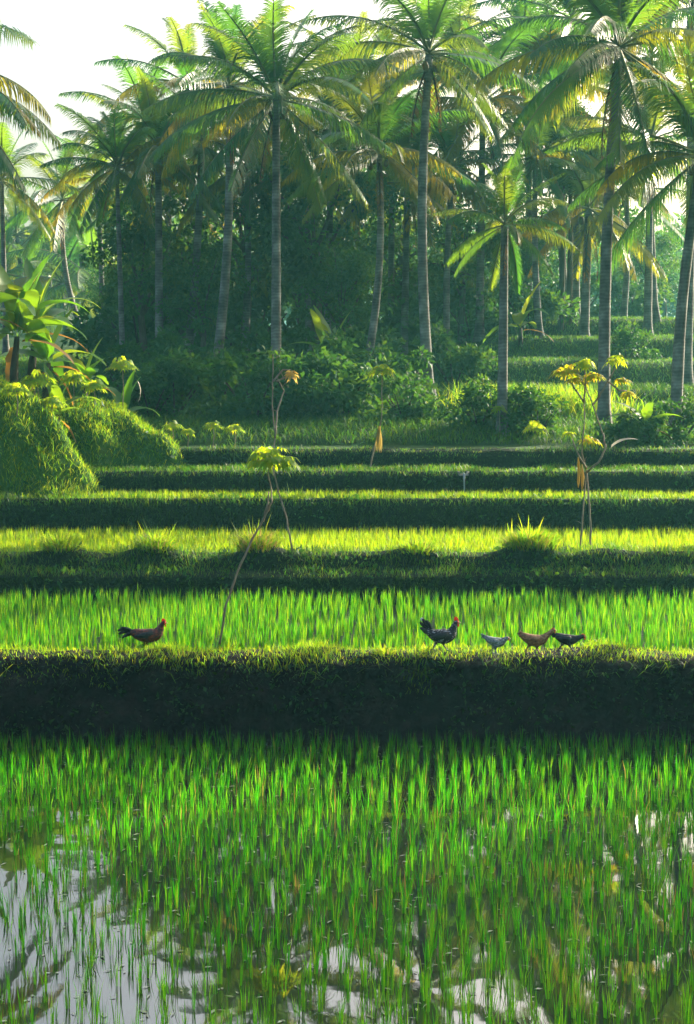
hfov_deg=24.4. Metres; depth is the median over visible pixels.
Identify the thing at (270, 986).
rice plant
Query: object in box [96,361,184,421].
shrub
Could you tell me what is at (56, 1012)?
rice plant
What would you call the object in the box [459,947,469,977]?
rice plant
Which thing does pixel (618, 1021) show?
rice plant
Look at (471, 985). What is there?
rice plant
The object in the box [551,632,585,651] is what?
hen
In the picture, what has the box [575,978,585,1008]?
rice plant
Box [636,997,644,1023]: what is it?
rice plant
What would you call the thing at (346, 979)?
rice plant
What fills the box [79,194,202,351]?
broadleaf tree
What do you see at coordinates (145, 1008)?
rice plant
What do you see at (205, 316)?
broadleaf tree
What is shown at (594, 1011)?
rice plant
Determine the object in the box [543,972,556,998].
rice plant
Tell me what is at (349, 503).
undergrowth
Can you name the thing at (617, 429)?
shrub
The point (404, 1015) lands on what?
rice plant
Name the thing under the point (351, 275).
broadleaf tree
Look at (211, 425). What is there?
cassava plant
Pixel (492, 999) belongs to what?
rice plant
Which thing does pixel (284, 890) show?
rice crop
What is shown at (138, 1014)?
rice plant
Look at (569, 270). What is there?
slender tree
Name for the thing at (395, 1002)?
rice plant
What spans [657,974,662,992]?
rice plant
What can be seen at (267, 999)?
rice plant
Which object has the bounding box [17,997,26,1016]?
rice plant
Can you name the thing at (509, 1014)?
rice plant
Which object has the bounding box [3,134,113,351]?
palm tree
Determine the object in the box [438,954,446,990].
rice plant
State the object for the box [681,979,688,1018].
rice plant
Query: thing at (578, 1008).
rice plant
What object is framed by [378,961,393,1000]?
rice plant
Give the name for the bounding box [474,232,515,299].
broadleaf tree
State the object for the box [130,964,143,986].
rice plant
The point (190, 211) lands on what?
palm tree
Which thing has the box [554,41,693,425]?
palm tree
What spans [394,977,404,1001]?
rice plant
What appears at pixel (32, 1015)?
rice plant
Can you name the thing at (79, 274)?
palm tree
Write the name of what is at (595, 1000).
rice plant
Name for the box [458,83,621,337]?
palm tree
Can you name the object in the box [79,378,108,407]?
cassava plant
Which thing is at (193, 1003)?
rice plant
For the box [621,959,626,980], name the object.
rice plant
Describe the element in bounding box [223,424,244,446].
cassava plant
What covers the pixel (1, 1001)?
rice plant
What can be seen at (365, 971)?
rice plant
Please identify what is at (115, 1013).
rice plant
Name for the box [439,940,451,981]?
rice plant
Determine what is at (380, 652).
grass tussock
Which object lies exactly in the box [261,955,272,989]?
rice plant
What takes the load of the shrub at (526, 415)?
on the hill at (627, 374)
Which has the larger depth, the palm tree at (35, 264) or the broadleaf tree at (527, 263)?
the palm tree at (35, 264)
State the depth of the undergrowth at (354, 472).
35.38 m
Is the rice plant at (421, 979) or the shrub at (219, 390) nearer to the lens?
the rice plant at (421, 979)
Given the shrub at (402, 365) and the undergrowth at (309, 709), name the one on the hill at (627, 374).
the shrub at (402, 365)
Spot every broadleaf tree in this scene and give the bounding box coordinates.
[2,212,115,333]
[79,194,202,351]
[83,262,129,336]
[92,259,154,336]
[102,146,253,343]
[150,242,251,346]
[172,148,324,350]
[216,119,415,355]
[282,248,332,319]
[288,168,403,314]
[293,241,398,335]
[338,154,476,331]
[364,246,434,304]
[409,191,512,345]
[414,221,488,287]
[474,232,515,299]
[495,207,567,282]
[512,124,645,291]
[513,239,567,290]
[549,247,599,277]
[593,243,643,313]
[612,217,685,294]
[640,243,681,316]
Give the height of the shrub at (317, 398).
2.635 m
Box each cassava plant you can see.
[0,382,31,415]
[19,369,56,394]
[39,396,68,411]
[58,370,88,408]
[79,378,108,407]
[104,356,137,407]
[161,420,184,440]
[181,428,195,446]
[203,420,224,446]
[218,446,300,645]
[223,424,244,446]
[368,364,394,466]
[491,405,508,436]
[521,420,548,434]
[549,352,637,549]
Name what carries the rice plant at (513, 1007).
in the water
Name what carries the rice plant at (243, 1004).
in the water
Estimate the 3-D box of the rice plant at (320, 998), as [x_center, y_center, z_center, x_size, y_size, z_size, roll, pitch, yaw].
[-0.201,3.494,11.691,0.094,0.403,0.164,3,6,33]
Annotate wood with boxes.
[0,200,693,326]
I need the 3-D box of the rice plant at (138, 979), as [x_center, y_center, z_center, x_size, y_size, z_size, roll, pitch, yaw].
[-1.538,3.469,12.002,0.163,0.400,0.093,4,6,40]
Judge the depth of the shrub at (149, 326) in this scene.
59.38 m
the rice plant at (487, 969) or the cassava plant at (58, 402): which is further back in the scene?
the cassava plant at (58, 402)
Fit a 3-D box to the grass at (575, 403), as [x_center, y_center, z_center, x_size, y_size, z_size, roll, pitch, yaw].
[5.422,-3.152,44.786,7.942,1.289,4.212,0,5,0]
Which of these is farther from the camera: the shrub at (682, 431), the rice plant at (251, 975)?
the shrub at (682, 431)
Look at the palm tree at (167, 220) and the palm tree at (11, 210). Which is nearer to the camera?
the palm tree at (167, 220)
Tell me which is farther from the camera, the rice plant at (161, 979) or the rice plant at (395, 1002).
the rice plant at (161, 979)
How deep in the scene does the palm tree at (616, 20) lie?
39.86 m
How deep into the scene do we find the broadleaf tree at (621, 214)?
64.66 m
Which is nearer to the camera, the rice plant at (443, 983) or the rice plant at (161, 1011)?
the rice plant at (161, 1011)
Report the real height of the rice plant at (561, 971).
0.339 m
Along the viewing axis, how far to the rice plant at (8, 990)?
11.85 m
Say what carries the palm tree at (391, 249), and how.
on the hill at (627, 374)
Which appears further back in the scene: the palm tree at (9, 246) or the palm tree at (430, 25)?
the palm tree at (9, 246)
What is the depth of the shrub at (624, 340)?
53.41 m
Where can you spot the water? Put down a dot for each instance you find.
(126, 995)
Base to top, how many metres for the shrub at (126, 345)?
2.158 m
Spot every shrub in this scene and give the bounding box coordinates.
[59,280,178,364]
[84,339,150,393]
[90,256,234,353]
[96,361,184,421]
[98,323,204,384]
[109,346,218,421]
[146,332,235,378]
[173,282,303,357]
[174,346,253,408]
[203,345,308,422]
[229,317,317,391]
[240,348,362,421]
[253,276,389,360]
[264,326,377,396]
[292,346,400,419]
[311,269,456,360]
[340,324,421,379]
[356,340,441,402]
[370,369,454,422]
[386,259,498,331]
[408,323,497,385]
[432,280,531,350]
[437,373,524,432]
[476,381,557,432]
[487,270,580,334]
[496,387,568,438]
[539,268,614,317]
[593,407,649,444]
[596,273,674,317]
[610,320,662,361]
[621,412,676,447]
[651,393,693,444]
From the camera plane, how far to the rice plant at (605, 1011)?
11.55 m
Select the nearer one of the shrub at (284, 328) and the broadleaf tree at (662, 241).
the shrub at (284, 328)
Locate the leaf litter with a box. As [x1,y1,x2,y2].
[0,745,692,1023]
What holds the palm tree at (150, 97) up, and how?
on the hill at (627, 374)
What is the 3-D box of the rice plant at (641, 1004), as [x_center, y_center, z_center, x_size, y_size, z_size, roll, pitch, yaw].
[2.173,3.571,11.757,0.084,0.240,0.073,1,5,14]
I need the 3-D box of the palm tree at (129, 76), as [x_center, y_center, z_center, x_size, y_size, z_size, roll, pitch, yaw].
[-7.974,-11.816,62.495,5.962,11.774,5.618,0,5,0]
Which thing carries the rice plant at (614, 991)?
in the water
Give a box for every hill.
[0,317,693,444]
[0,384,185,497]
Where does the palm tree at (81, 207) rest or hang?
on the hill at (627, 374)
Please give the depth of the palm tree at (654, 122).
57.01 m
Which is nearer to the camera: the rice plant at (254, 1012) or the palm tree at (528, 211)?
the rice plant at (254, 1012)
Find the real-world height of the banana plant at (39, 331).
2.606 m
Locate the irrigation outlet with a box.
[457,471,468,491]
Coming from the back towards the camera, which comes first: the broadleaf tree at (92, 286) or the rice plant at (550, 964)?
the broadleaf tree at (92, 286)
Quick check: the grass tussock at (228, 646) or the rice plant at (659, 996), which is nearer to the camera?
the rice plant at (659, 996)
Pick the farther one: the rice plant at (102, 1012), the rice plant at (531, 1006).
the rice plant at (531, 1006)
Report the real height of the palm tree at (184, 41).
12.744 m
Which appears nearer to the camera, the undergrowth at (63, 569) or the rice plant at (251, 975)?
the rice plant at (251, 975)
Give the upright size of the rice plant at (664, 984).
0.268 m
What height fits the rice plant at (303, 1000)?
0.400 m
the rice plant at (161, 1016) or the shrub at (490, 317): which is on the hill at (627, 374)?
the shrub at (490, 317)
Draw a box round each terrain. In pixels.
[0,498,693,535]
[0,542,693,605]
[0,644,693,743]
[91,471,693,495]
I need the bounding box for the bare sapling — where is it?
[271,354,298,550]
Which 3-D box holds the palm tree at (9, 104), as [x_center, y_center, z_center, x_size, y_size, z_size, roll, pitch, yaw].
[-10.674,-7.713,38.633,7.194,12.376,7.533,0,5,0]
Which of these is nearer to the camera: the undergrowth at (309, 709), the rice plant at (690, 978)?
the rice plant at (690, 978)
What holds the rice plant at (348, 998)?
in the water
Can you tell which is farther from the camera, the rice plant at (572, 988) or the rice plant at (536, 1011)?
the rice plant at (572, 988)
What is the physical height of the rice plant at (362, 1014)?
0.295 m
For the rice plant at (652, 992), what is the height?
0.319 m
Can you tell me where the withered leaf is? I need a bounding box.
[611,438,634,446]
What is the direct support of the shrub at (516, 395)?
on the hill at (627, 374)
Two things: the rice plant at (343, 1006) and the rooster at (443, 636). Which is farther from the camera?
the rooster at (443, 636)
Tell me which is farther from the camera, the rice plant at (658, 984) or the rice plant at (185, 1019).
the rice plant at (658, 984)
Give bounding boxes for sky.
[0,0,686,326]
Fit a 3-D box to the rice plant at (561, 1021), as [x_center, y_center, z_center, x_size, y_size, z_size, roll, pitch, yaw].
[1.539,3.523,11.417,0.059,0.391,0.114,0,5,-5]
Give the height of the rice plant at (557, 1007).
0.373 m
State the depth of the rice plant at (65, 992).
11.73 m
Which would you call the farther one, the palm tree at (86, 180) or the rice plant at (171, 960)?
the palm tree at (86, 180)
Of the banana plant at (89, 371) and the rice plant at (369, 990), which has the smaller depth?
the rice plant at (369, 990)
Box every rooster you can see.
[118,619,167,648]
[419,617,459,650]
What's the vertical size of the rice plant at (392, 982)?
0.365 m
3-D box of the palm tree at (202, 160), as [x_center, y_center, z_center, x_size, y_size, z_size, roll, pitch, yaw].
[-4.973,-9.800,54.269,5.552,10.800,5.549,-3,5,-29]
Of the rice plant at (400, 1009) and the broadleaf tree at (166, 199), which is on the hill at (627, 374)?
the broadleaf tree at (166, 199)
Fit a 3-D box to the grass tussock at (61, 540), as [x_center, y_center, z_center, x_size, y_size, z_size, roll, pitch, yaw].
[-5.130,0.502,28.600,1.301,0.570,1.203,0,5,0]
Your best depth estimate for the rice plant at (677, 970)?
12.29 m
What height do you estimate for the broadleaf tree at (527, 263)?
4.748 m
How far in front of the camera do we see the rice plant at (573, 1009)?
11.56 m
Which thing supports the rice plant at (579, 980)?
in the water
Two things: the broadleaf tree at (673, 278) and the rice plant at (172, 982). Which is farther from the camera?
the broadleaf tree at (673, 278)
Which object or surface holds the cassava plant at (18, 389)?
on the hill at (6, 455)
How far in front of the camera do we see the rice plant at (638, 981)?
12.02 m
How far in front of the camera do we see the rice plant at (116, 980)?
12.16 m
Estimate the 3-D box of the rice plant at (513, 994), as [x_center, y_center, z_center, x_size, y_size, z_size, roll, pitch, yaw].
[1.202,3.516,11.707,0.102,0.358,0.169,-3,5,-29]
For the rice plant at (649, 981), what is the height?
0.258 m
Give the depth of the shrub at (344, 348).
46.83 m
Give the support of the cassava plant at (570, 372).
on the paddy field at (377, 543)
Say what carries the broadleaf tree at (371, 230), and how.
on the hill at (627, 374)
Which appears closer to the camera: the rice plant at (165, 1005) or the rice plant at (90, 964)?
the rice plant at (165, 1005)
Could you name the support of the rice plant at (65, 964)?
in the water
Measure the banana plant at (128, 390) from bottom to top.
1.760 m
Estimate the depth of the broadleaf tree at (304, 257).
54.25 m
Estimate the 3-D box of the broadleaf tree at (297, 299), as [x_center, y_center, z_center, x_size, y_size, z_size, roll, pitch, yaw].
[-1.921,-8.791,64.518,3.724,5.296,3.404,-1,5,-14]
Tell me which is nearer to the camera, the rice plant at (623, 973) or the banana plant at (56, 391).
the rice plant at (623, 973)
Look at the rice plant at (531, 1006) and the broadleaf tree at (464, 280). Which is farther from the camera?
the broadleaf tree at (464, 280)
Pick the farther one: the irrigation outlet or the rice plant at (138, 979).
the irrigation outlet
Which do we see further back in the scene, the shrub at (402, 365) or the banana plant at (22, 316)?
the shrub at (402, 365)
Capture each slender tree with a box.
[524,103,603,331]
[546,98,605,324]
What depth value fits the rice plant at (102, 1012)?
11.10 m
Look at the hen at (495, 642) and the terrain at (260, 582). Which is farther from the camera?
the terrain at (260, 582)
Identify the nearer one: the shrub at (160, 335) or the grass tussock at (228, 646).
the grass tussock at (228, 646)
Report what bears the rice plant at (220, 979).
in the water
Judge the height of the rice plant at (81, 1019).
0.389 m
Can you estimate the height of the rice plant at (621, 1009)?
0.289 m
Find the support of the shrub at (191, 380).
on the hill at (627, 374)
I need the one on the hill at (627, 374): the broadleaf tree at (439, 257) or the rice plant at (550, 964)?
the broadleaf tree at (439, 257)
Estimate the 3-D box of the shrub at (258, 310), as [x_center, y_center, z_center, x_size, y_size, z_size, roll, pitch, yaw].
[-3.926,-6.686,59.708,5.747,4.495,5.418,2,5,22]
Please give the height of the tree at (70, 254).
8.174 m
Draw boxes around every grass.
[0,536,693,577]
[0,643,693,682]
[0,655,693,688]
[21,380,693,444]
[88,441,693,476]
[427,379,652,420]
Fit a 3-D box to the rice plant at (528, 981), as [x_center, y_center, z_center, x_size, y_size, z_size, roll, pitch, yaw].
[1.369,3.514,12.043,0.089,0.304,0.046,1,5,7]
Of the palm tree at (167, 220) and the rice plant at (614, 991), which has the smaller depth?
the rice plant at (614, 991)
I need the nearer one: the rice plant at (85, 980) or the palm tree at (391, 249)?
the rice plant at (85, 980)
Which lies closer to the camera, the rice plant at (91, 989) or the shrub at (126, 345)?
the rice plant at (91, 989)
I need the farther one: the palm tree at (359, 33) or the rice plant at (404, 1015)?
the palm tree at (359, 33)
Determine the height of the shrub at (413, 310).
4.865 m
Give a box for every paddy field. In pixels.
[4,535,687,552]
[90,467,688,470]
[179,445,693,448]
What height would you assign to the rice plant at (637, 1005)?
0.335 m
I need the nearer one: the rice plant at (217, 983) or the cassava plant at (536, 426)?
the rice plant at (217, 983)
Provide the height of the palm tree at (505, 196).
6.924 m
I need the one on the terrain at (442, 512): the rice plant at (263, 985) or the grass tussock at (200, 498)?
the grass tussock at (200, 498)
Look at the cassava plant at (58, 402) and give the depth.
35.39 m
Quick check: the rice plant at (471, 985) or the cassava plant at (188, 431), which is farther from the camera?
the cassava plant at (188, 431)
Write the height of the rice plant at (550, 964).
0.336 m
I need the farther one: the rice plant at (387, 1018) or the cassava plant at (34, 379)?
the cassava plant at (34, 379)
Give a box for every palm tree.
[0,20,61,199]
[0,122,92,353]
[0,168,70,329]
[0,216,89,332]
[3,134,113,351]
[6,221,132,336]
[7,185,103,324]
[8,230,54,326]
[10,200,92,312]
[30,168,163,266]
[40,103,195,348]
[41,129,146,322]
[55,172,178,275]
[58,55,204,248]
[80,65,237,337]
[85,138,224,332]
[94,16,245,336]
[123,63,269,352]
[140,0,404,391]
[151,0,322,356]
[154,94,335,356]
[233,104,363,352]
[262,29,419,328]
[281,68,481,371]
[284,9,432,291]
[305,0,551,400]
[329,16,467,318]
[336,96,512,359]
[360,0,544,318]
[382,21,571,341]
[383,102,545,356]
[433,156,583,435]
[436,0,607,311]
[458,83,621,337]
[468,0,636,317]
[472,0,640,305]
[475,0,693,432]
[515,126,667,336]
[547,54,686,334]
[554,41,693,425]
[565,124,685,316]
[567,0,693,389]
[576,0,685,322]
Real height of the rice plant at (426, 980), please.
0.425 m
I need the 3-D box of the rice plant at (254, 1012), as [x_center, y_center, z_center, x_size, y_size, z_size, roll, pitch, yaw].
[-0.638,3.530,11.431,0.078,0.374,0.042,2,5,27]
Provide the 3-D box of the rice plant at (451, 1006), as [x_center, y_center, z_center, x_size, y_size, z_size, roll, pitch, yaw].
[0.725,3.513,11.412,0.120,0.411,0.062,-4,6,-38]
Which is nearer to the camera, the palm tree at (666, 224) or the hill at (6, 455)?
the hill at (6, 455)
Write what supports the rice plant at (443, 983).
in the water
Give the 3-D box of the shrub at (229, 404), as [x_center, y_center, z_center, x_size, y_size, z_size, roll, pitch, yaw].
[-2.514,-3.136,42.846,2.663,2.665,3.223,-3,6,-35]
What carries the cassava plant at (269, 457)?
on the terrain at (372, 714)
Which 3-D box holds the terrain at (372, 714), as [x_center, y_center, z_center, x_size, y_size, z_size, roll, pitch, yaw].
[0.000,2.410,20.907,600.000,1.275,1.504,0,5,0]
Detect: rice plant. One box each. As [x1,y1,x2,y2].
[0,986,6,1003]
[3,958,9,1001]
[8,997,21,1023]
[17,987,26,1010]
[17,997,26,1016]
[22,965,28,978]
[27,996,36,1023]
[29,959,35,984]
[38,959,46,991]
[41,985,48,1002]
[45,991,55,1023]
[50,995,58,1018]
[61,972,69,1008]
[64,951,69,976]
[75,962,87,991]
[75,987,82,1022]
[80,980,103,1023]
[81,948,92,977]
[87,962,98,1002]
[99,996,112,1023]
[108,964,113,978]
[110,996,120,1023]
[113,954,122,985]
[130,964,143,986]
[132,953,145,994]
[135,1004,144,1023]
[142,991,149,1010]
[154,963,166,990]
[154,1005,165,1023]
[155,973,167,999]
[158,996,173,1023]
[162,955,181,993]
[162,994,172,1016]
[168,935,178,978]
[178,1002,189,1023]
[192,979,198,1009]
[200,969,214,1011]
[205,1005,215,1023]
[209,968,217,993]
[217,958,221,983]
[238,982,245,1010]
[240,954,244,985]
[246,981,254,1002]
[248,947,255,978]
[253,993,258,1023]
[256,999,266,1023]
[258,989,272,1023]
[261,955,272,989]
[263,953,270,979]
[263,982,269,1010]
[268,981,275,1004]
[268,998,276,1023]
[281,964,289,991]
[291,988,303,1016]
[295,970,307,1011]
[297,972,306,988]
[300,962,308,977]
[302,950,311,984]
[310,974,323,1011]
[321,969,326,992]
[332,997,345,1023]
[338,1001,346,1023]
[341,962,354,1002]
[345,966,350,987]
[353,994,366,1016]
[354,1006,363,1023]
[356,942,370,980]
[360,961,372,986]
[361,976,371,1000]
[369,995,381,1017]
[370,973,386,1007]
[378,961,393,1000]
[379,948,392,985]
[382,991,392,1023]
[387,962,395,994]
[389,972,403,993]
[392,990,400,1010]
[393,970,407,1010]
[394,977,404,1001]
[397,952,413,982]
[397,990,406,1023]
[398,992,415,1023]
[406,945,413,977]
[412,986,420,1020]
[414,961,428,1000]
[418,965,423,992]
[422,978,432,1011]
[424,961,432,988]
[433,986,444,1012]
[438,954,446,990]
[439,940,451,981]
[439,958,452,1002]
[446,988,452,1023]
[448,972,458,1009]
[457,959,470,984]
[458,981,473,1023]
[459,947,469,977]
[465,1004,473,1023]
[466,977,473,1010]
[469,966,477,991]
[477,963,488,992]
[483,981,493,1020]
[483,1007,499,1023]
[485,949,492,986]
[490,987,500,1011]
[500,1000,513,1023]
[501,959,514,987]
[503,974,509,1002]
[507,968,519,1008]
[508,956,516,995]
[508,992,520,1016]
[520,969,530,986]
[521,994,535,1016]
[526,966,534,992]
[526,996,542,1023]
[543,950,554,979]
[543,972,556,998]
[547,969,555,990]
[548,1004,562,1023]
[553,981,560,1013]
[554,950,565,982]
[558,987,568,1023]
[567,963,575,1002]
[569,964,584,992]
[569,994,576,1018]
[570,992,586,1023]
[571,991,584,1023]
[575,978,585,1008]
[582,999,593,1023]
[590,962,600,985]
[590,963,599,998]
[590,990,598,1023]
[591,986,599,1010]
[601,987,616,1018]
[606,982,617,1010]
[609,997,620,1023]
[611,977,617,999]
[615,994,625,1018]
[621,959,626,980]
[630,964,645,992]
[630,968,639,1001]
[636,981,643,1015]
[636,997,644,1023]
[639,988,646,1006]
[645,966,651,983]
[647,975,653,1001]
[651,974,660,1011]
[651,976,664,1020]
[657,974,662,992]
[660,969,670,990]
[673,966,680,985]
[674,958,680,978]
[680,964,693,991]
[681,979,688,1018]
[682,960,692,984]
[682,982,692,1012]
[683,994,692,1023]
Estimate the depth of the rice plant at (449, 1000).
11.72 m
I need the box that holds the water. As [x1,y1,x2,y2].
[0,740,693,1023]
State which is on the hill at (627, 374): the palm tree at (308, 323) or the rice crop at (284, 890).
the palm tree at (308, 323)
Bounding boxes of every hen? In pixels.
[481,634,510,654]
[517,628,556,654]
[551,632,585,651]
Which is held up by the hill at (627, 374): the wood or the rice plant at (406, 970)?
the wood
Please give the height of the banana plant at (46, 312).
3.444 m
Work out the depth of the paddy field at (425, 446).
38.59 m
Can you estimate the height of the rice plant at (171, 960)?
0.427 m
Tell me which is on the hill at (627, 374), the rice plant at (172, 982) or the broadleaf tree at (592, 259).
the broadleaf tree at (592, 259)
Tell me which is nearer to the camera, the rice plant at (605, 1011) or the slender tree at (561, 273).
the rice plant at (605, 1011)
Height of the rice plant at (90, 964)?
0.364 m
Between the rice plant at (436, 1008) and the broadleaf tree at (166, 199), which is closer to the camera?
the rice plant at (436, 1008)
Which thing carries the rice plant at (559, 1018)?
in the water
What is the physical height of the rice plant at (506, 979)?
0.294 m
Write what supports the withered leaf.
attached to the cassava plant at (570, 372)
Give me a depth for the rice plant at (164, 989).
11.92 m
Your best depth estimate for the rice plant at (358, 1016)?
11.41 m
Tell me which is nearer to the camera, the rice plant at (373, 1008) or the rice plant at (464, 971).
the rice plant at (373, 1008)
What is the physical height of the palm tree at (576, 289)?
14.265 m
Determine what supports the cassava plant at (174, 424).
on the paddy field at (425, 446)
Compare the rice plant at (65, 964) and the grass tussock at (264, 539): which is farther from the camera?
the grass tussock at (264, 539)
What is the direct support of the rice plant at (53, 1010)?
in the water
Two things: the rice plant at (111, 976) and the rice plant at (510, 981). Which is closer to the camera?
the rice plant at (510, 981)
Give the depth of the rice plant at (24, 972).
12.30 m
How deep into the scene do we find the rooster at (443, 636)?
20.78 m
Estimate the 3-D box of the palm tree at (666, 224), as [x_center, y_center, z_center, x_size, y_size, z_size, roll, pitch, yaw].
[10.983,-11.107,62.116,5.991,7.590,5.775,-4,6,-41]
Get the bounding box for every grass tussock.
[31,527,86,552]
[125,522,187,552]
[189,492,210,503]
[208,632,243,650]
[226,515,287,552]
[283,484,305,498]
[368,639,400,657]
[394,537,441,554]
[490,515,570,551]
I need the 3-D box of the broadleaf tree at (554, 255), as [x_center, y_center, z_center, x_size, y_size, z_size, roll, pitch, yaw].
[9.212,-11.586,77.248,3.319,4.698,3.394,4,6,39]
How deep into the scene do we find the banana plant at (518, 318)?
55.50 m
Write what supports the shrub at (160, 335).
on the hill at (627, 374)
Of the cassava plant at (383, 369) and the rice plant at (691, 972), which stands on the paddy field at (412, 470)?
the cassava plant at (383, 369)
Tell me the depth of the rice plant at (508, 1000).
11.86 m
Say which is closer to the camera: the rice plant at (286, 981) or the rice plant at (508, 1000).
the rice plant at (508, 1000)
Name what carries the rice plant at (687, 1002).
in the water
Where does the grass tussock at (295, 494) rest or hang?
on the terrain at (442, 512)
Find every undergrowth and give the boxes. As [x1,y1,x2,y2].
[0,378,187,494]
[0,653,693,744]
[14,492,693,533]
[32,537,691,602]
[110,467,692,493]
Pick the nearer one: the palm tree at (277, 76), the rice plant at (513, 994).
the rice plant at (513, 994)
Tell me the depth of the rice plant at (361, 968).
12.27 m
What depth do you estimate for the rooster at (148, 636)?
21.26 m
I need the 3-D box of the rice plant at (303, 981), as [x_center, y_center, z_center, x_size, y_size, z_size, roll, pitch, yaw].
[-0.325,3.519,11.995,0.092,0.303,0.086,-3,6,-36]
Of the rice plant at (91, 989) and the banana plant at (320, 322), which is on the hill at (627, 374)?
the banana plant at (320, 322)
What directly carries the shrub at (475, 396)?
on the hill at (627, 374)
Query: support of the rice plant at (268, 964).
in the water
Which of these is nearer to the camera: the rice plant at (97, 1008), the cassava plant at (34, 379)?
the rice plant at (97, 1008)
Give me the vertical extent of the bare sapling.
3.493 m
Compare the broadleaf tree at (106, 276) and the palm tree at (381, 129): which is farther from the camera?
the broadleaf tree at (106, 276)
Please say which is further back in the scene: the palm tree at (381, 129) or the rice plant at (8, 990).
the palm tree at (381, 129)
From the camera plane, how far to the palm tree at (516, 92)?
60.37 m
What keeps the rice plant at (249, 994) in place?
in the water
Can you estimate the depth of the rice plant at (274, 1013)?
11.40 m
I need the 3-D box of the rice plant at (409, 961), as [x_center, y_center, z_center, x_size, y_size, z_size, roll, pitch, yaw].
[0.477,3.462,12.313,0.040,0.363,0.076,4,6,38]
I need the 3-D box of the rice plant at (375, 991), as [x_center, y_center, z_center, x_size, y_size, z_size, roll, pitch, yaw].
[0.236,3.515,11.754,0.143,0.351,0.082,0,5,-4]
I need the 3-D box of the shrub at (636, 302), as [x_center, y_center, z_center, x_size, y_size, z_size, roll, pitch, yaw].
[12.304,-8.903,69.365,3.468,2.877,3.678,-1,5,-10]
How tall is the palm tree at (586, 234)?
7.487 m
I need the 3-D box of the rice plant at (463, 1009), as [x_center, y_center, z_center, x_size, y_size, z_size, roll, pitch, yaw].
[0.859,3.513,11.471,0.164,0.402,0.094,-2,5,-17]
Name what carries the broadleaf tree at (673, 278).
on the hill at (627, 374)
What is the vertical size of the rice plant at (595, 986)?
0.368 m
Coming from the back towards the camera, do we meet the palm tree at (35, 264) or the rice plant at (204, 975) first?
the palm tree at (35, 264)
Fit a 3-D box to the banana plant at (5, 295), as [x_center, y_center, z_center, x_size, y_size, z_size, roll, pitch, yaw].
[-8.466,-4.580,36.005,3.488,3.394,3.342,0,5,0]
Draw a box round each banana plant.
[0,255,86,385]
[0,257,100,394]
[0,289,51,340]
[0,307,106,406]
[44,364,100,441]
[59,339,114,399]
[108,371,159,415]
[289,305,371,381]
[483,281,553,346]
[607,396,680,445]
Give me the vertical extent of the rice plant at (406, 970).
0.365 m
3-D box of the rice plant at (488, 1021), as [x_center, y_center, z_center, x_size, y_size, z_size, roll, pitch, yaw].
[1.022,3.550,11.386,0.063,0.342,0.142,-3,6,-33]
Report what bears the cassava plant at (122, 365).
on the hill at (6, 455)
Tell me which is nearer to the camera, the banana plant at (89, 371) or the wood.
the banana plant at (89, 371)
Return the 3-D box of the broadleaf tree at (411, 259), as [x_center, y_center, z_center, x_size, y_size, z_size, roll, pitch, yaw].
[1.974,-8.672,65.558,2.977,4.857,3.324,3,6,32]
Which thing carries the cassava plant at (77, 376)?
on the hill at (6, 455)
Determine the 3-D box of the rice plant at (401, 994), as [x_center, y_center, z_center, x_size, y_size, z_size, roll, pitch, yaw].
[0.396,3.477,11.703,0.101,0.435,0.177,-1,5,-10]
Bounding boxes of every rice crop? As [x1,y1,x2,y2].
[0,486,693,498]
[0,584,693,651]
[0,722,693,1021]
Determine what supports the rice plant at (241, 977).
in the water
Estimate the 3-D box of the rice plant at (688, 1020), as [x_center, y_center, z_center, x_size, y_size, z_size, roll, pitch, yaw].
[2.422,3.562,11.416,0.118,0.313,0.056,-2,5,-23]
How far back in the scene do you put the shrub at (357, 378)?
42.76 m
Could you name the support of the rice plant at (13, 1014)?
in the water
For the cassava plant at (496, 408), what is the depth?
39.85 m
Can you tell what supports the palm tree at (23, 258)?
on the hill at (627, 374)
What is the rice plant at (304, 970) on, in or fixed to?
in the water
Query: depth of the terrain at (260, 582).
27.81 m
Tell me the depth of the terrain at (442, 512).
33.31 m

